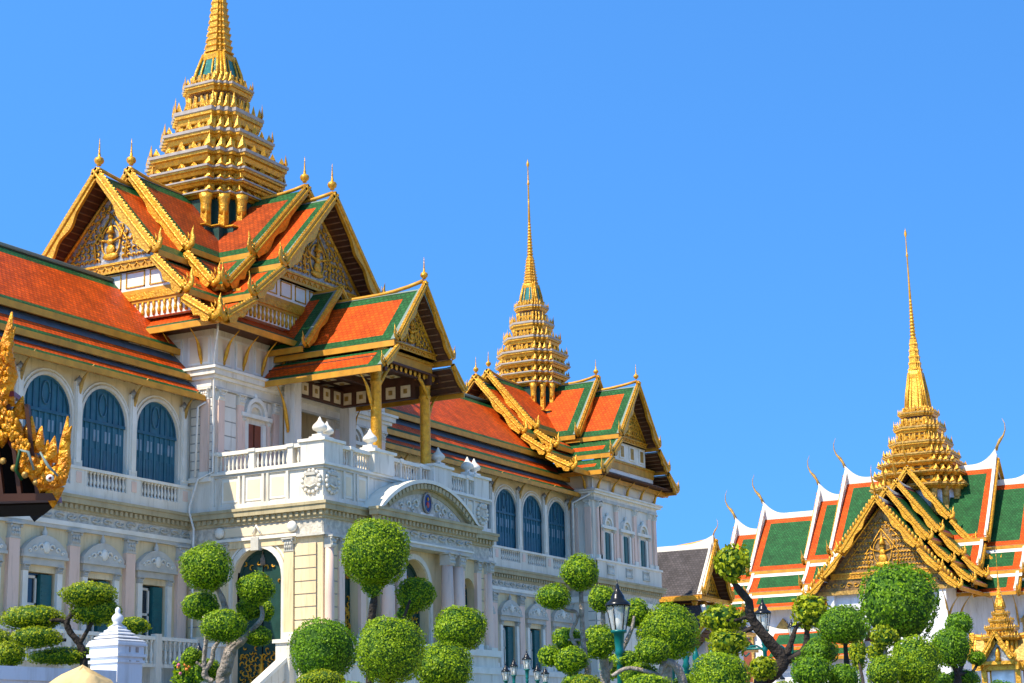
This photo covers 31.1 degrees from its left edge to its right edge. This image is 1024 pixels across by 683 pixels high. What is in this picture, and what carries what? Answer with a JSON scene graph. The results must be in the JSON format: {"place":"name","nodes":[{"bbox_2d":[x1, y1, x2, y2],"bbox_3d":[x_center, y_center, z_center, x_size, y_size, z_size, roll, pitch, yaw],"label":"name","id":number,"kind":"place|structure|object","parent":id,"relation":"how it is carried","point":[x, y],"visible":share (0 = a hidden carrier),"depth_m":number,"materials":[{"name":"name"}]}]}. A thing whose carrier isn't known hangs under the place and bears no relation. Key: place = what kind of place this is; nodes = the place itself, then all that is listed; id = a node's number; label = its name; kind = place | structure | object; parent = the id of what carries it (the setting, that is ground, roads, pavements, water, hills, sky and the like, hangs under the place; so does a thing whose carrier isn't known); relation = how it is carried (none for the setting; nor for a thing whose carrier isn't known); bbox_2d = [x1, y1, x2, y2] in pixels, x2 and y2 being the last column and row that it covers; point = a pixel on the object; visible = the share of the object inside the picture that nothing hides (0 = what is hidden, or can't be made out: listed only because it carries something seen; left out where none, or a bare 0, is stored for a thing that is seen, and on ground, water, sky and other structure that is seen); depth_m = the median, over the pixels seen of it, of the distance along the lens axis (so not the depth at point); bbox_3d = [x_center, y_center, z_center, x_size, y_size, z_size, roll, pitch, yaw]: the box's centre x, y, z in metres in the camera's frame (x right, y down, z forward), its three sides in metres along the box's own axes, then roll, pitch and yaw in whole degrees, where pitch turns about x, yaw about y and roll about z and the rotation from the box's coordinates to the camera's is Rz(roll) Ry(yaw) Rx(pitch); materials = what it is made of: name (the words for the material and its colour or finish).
{"place":"outdoors","nodes":[
{"label":"outdoors","id":0,"kind":"place"},
{"bbox_2d":[0,312,72,521],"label":"roof ornament","id":1,"kind":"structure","parent":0,"point":[32,482],"depth_m":9.98,"materials":[{"name":"gold metal"}]},
{"bbox_2d":[0,607,147,682],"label":"garden wall","id":2,"kind":"structure","parent":0,"point":[116,653],"depth_m":14.74,"materials":[{"name":"white paint"}]},
{"bbox_2d":[0,0,679,682],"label":"palace hall","id":3,"kind":"structure","parent":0,"point":[228,344],"depth_m":83.11,"materials":[{"name":"white paint"}]},
{"bbox_2d":[0,537,7,579],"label":"window","id":4,"kind":"structure","parent":3,"relation":"in","point":[3,548],"depth_m":69.10,"materials":[{"name":"white stone"}]},
{"bbox_2d":[19,526,68,628],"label":"window","id":5,"kind":"structure","parent":3,"relation":"in","point":[42,550],"depth_m":71.10,"materials":[{"name":"white stone"}]},
{"bbox_2d":[23,375,69,454],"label":"arched window","id":6,"kind":"structure","parent":3,"relation":"in","point":[47,399],"depth_m":72.81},
{"bbox_2d":[79,535,125,637],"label":"window","id":7,"kind":"structure","parent":3,"relation":"in","point":[102,557],"depth_m":73.94,"materials":[{"name":"white paint"}]},
{"bbox_2d":[81,389,124,473],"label":"arched window","id":8,"kind":"structure","parent":3,"relation":"in","point":[103,422],"depth_m":75.50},
{"bbox_2d":[135,542,177,642],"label":"window","id":9,"kind":"structure","parent":3,"relation":"in","point":[155,564],"depth_m":76.88,"materials":[{"name":"white paint"}]},
{"bbox_2d":[136,402,176,483],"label":"arched window","id":10,"kind":"structure","parent":3,"relation":"in","point":[156,432],"depth_m":78.40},
{"bbox_2d":[241,394,272,468],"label":"window","id":11,"kind":"structure","parent":3,"relation":"in","point":[253,436],"depth_m":82.56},
{"bbox_2d":[238,549,280,682],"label":"gilt door","id":12,"kind":"structure","parent":3,"relation":"in","point":[252,660],"depth_m":77.07,"materials":[{"name":"black metal"}]},
{"bbox_2d":[345,564,350,633],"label":"gilt door","id":13,"kind":"structure","parent":3,"relation":"in","point":[347,581],"depth_m":77.73,"materials":[{"name":"gold metal"}]},
{"bbox_2d":[356,425,366,447],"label":"window","id":14,"kind":"structure","parent":3,"relation":"in","point":[359,434],"depth_m":89.77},
{"bbox_2d":[406,563,419,637],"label":"gilt door","id":15,"kind":"structure","parent":3,"relation":"in","point":[415,618],"depth_m":82.54,"materials":[{"name":"gold metal"}]},
{"bbox_2d":[465,585,466,606],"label":"gilt door","id":16,"kind":"structure","parent":3,"relation":"in","point":[465,585],"depth_m":86.52,"materials":[{"name":"gold metal"}]},
{"bbox_2d":[496,489,515,548],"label":"arched window","id":17,"kind":"structure","parent":3,"relation":"in","point":[505,511],"depth_m":104.95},
{"bbox_2d":[498,594,522,668],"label":"window","id":18,"kind":"structure","parent":3,"relation":"in","point":[508,610],"depth_m":103.35,"materials":[{"name":"white glass"}]},
{"bbox_2d":[523,496,541,553],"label":"arched window","id":19,"kind":"structure","parent":3,"relation":"in","point":[532,520],"depth_m":107.65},
{"bbox_2d":[525,599,548,669],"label":"window","id":20,"kind":"structure","parent":3,"relation":"in","point":[535,613],"depth_m":106.04,"materials":[{"name":"white glass"}]},
{"bbox_2d":[548,502,564,557],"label":"arched window","id":21,"kind":"structure","parent":3,"relation":"in","point":[556,523],"depth_m":110.37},
{"bbox_2d":[551,608,573,671],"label":"window","id":22,"kind":"structure","parent":3,"relation":"in","point":[559,618],"depth_m":108.55,"materials":[{"name":"white glass"}]},
{"bbox_2d":[601,513,616,560],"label":"window","id":23,"kind":"structure","parent":3,"relation":"in","point":[607,522],"depth_m":112.35,"materials":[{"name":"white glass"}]},
{"bbox_2d":[619,517,634,564],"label":"window","id":24,"kind":"structure","parent":3,"relation":"in","point":[625,527],"depth_m":114.57,"materials":[{"name":"white glass"}]},
{"bbox_2d":[637,521,651,567],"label":"window","id":25,"kind":"structure","parent":3,"relation":"in","point":[642,531],"depth_m":116.77,"materials":[{"name":"white paint"}]},
{"bbox_2d":[0,0,1023,549],"label":"sky","id":26,"kind":"structure","parent":0,"point":[724,195],"materials":[{"name":"blue"}]},
{"bbox_2d":[657,519,758,680],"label":"pavilion hall","id":27,"kind":"structure","parent":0,"point":[694,582],"depth_m":130.34,"materials":[{"name":"grey tile"}]},
{"label":"road","id":28,"kind":"structure","parent":0,"visible":0},
{"bbox_2d":[50,665,112,682],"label":"umbrella","id":29,"kind":"object","parent":28,"relation":"on","point":[82,674],"visible":1,"depth_m":7.89,"materials":[{"name":"beige fabric"}]},
{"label":"lawn","id":30,"kind":"structure","parent":0,"visible":0},
{"bbox_2d":[0,629,13,642],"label":"topiary tree","id":31,"kind":"object","parent":30,"relation":"on","point":[4,636],"visible":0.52,"depth_m":24.92,"materials":[{"name":"green plant"}]},
{"bbox_2d":[0,640,27,665],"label":"topiary tree","id":32,"kind":"object","parent":30,"relation":"on","point":[11,653],"visible":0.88,"depth_m":23.89,"materials":[{"name":"green plant"}]},
{"bbox_2d":[0,580,122,666],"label":"topiary tree","id":33,"kind":"object","parent":30,"relation":"on","point":[92,601],"visible":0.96,"depth_m":21.90,"materials":[{"name":"green plant"}]},
{"bbox_2d":[106,616,151,634],"bbox_3d":[-5.022,5.382,23.655,0.790,3.667,0.599,-8,-15,28],"label":"topiary tree","id":34,"kind":"object","parent":30,"relation":"on","point":[136,625],"visible":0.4,"depth_m":23.84,"materials":[{"name":"green plant"}]},
{"bbox_2d":[170,656,199,682],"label":"flowering shrub","id":35,"kind":"object","parent":30,"relation":"on","point":[183,673],"visible":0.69,"depth_m":29.83,"materials":[{"name":"green plant"}]},
{"bbox_2d":[196,643,202,682],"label":"street lamp","id":36,"kind":"object","parent":30,"relation":"on","point":[199,647],"visible":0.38,"depth_m":39.91,"materials":[{"name":"black metal"}]},
{"bbox_2d":[176,540,275,682],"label":"topiary tree","id":37,"kind":"object","parent":30,"relation":"on","point":[205,566],"visible":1,"depth_m":25.93,"materials":[{"name":"green plant"}]},
{"bbox_2d":[287,617,358,682],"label":"topiary tree","id":38,"kind":"object","parent":30,"relation":"on","point":[324,650],"visible":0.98,"depth_m":20.73,"materials":[{"name":"green plant"}]},
{"bbox_2d":[339,516,437,682],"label":"topiary tree","id":39,"kind":"object","parent":30,"relation":"on","point":[374,554],"visible":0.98,"depth_m":23.82,"materials":[{"name":"green plant"}]},
{"bbox_2d":[414,605,487,682],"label":"topiary tree","id":40,"kind":"object","parent":30,"relation":"on","point":[460,631],"visible":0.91,"depth_m":22.25,"materials":[{"name":"green plant"}]},
{"bbox_2d":[501,662,509,682],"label":"street lamp","id":41,"kind":"object","parent":30,"relation":"on","point":[507,670],"visible":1,"depth_m":71.83,"materials":[{"name":"glass"}]},
{"bbox_2d":[522,649,531,682],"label":"street lamp","id":42,"kind":"object","parent":30,"relation":"on","point":[524,658],"visible":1,"depth_m":65.79,"materials":[{"name":"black metal"}]},
{"bbox_2d":[533,664,540,682],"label":"street lamp","id":43,"kind":"object","parent":30,"relation":"on","point":[536,669],"visible":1,"depth_m":73.85,"materials":[{"name":"white glass"}]},
{"bbox_2d":[541,667,548,682],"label":"street lamp","id":44,"kind":"object","parent":30,"relation":"on","point":[544,672],"visible":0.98,"depth_m":77.84,"materials":[{"name":"white glass"}]},
{"bbox_2d":[535,553,598,682],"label":"topiary tree","id":45,"kind":"object","parent":30,"relation":"on","point":[579,573],"visible":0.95,"depth_m":35.78,"materials":[{"name":"green plant"}]},
{"bbox_2d":[570,673,601,682],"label":"topiary tree","id":46,"kind":"object","parent":30,"relation":"on","point":[584,678],"visible":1,"depth_m":29.89,"materials":[{"name":"green plant"}]},
{"bbox_2d":[585,584,649,682],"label":"topiary tree","id":47,"kind":"object","parent":30,"relation":"on","point":[600,644],"visible":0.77,"depth_m":37.90,"materials":[{"name":"green plant"}]},
{"bbox_2d":[605,581,630,682],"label":"street lamp","id":48,"kind":"object","parent":30,"relation":"on","point":[617,599],"visible":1,"depth_m":33.72,"materials":[{"name":"black metal"}]},
{"bbox_2d":[611,636,693,682],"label":"topiary tree","id":49,"kind":"object","parent":30,"relation":"on","point":[649,652],"visible":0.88,"depth_m":32.96,"materials":[{"name":"green plant"}]},
{"bbox_2d":[635,600,701,682],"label":"topiary tree","id":50,"kind":"object","parent":30,"relation":"on","point":[675,627],"visible":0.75,"depth_m":37.62,"materials":[{"name":"green plant"}]},
{"bbox_2d":[672,647,711,682],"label":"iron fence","id":51,"kind":"object","parent":30,"relation":"on","point":[686,665],"visible":0.25,"depth_m":41.93,"materials":[{"name":"teal metal"}]},
{"bbox_2d":[742,598,784,656],"bbox_3d":[6.589,9.458,47.351,1.178,5.775,0.442,-6,-14,18],"label":"street lamp","id":52,"kind":"object","parent":30,"relation":"on","point":[762,609],"visible":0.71,"depth_m":47.72,"materials":[{"name":"black metal"}]},
{"bbox_2d":[787,620,794,676],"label":"street lamp","id":53,"kind":"object","parent":30,"relation":"on","point":[790,626],"visible":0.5,"depth_m":74.84,"materials":[{"name":"black metal"}]},
{"bbox_2d":[967,555,1023,682],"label":"shrine","id":54,"kind":"object","parent":30,"relation":"on","point":[1000,644],"visible":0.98,"depth_m":65.49,"materials":[{"name":"gold metal"}]},
{"label":"ground","id":55,"kind":"structure","parent":0,"visible":0},
{"bbox_2d":[355,614,426,682],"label":"topiary tree","id":56,"kind":"object","parent":55,"relation":"on","point":[387,650],"visible":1,"depth_m":19.77,"materials":[{"name":"green plant"}]},
{"bbox_2d":[509,657,517,682],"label":"street lamp","id":57,"kind":"object","parent":55,"relation":"on","point":[515,665],"visible":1,"depth_m":77.81,"materials":[{"name":"white glass"}]},
{"bbox_2d":[623,673,672,682],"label":"topiary tree","id":58,"kind":"object","parent":55,"relation":"on","point":[645,678],"visible":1,"depth_m":25.80,"materials":[{"name":"green plant"}]},
{"bbox_2d":[688,651,753,682],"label":"topiary tree","id":59,"kind":"object","parent":55,"relation":"on","point":[720,667],"visible":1,"depth_m":21.79,"materials":[{"name":"green plant"}]},
{"bbox_2d":[697,543,831,682],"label":"topiary tree","id":60,"kind":"object","parent":55,"relation":"on","point":[722,622],"visible":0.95,"depth_m":26.91,"materials":[{"name":"green plant"}]},
{"bbox_2d":[756,626,873,682],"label":"gallery","id":61,"kind":"object","parent":55,"relation":"on","point":[781,636],"visible":0.24,"depth_m":143.85,"materials":[{"name":"white paint"}]},
{"bbox_2d":[790,604,869,682],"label":"topiary tree","id":62,"kind":"object","parent":55,"relation":"on","point":[842,625],"visible":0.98,"depth_m":24.75,"materials":[{"name":"green plant"}]},
{"bbox_2d":[848,641,868,682],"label":"topiary tree","id":63,"kind":"object","parent":55,"relation":"on","point":[857,652],"visible":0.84,"depth_m":30.91,"materials":[{"name":"green plant"}]},
{"bbox_2d":[706,230,1023,682],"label":"throne hall","id":64,"kind":"structure","parent":55,"relation":"on","point":[927,500],"depth_m":153.41,"materials":[{"name":"green tile"}]},
{"bbox_2d":[742,621,755,682],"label":"window","id":65,"kind":"structure","parent":64,"relation":"in","point":[751,656],"depth_m":157.06,"materials":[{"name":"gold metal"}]},
{"bbox_2d":[776,618,789,628],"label":"window","id":66,"kind":"structure","parent":64,"relation":"in","point":[783,624],"depth_m":156.06,"materials":[{"name":"gold metal"}]},
{"bbox_2d":[1020,615,1023,631],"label":"window","id":67,"kind":"structure","parent":64,"relation":"in","point":[1021,619],"depth_m":146.50,"materials":[{"name":"gold metal"}]},
{"bbox_2d":[856,560,941,654],"bbox_3d":[4.665,4.558,21.671,1.037,3.959,1.082,-8,-15,28],"label":"topiary tree","id":68,"kind":"object","parent":55,"relation":"on","point":[903,601],"visible":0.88,"depth_m":21.71,"materials":[{"name":"green plant"}]},
{"bbox_2d":[865,623,944,682],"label":"topiary tree","id":69,"kind":"object","parent":55,"relation":"on","point":[913,660],"visible":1,"depth_m":19.82,"materials":[{"name":"green plant"}]},
{"bbox_2d":[929,611,985,682],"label":"topiary tree","id":70,"kind":"object","parent":55,"relation":"on","point":[952,641],"visible":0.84,"depth_m":29.93,"materials":[{"name":"green plant"}]},
{"bbox_2d":[990,679,1009,682],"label":"topiary tree","id":71,"kind":"object","parent":55,"relation":"on","point":[996,681],"visible":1,"depth_m":33.98,"materials":[{"name":"green plant"}]}
]}

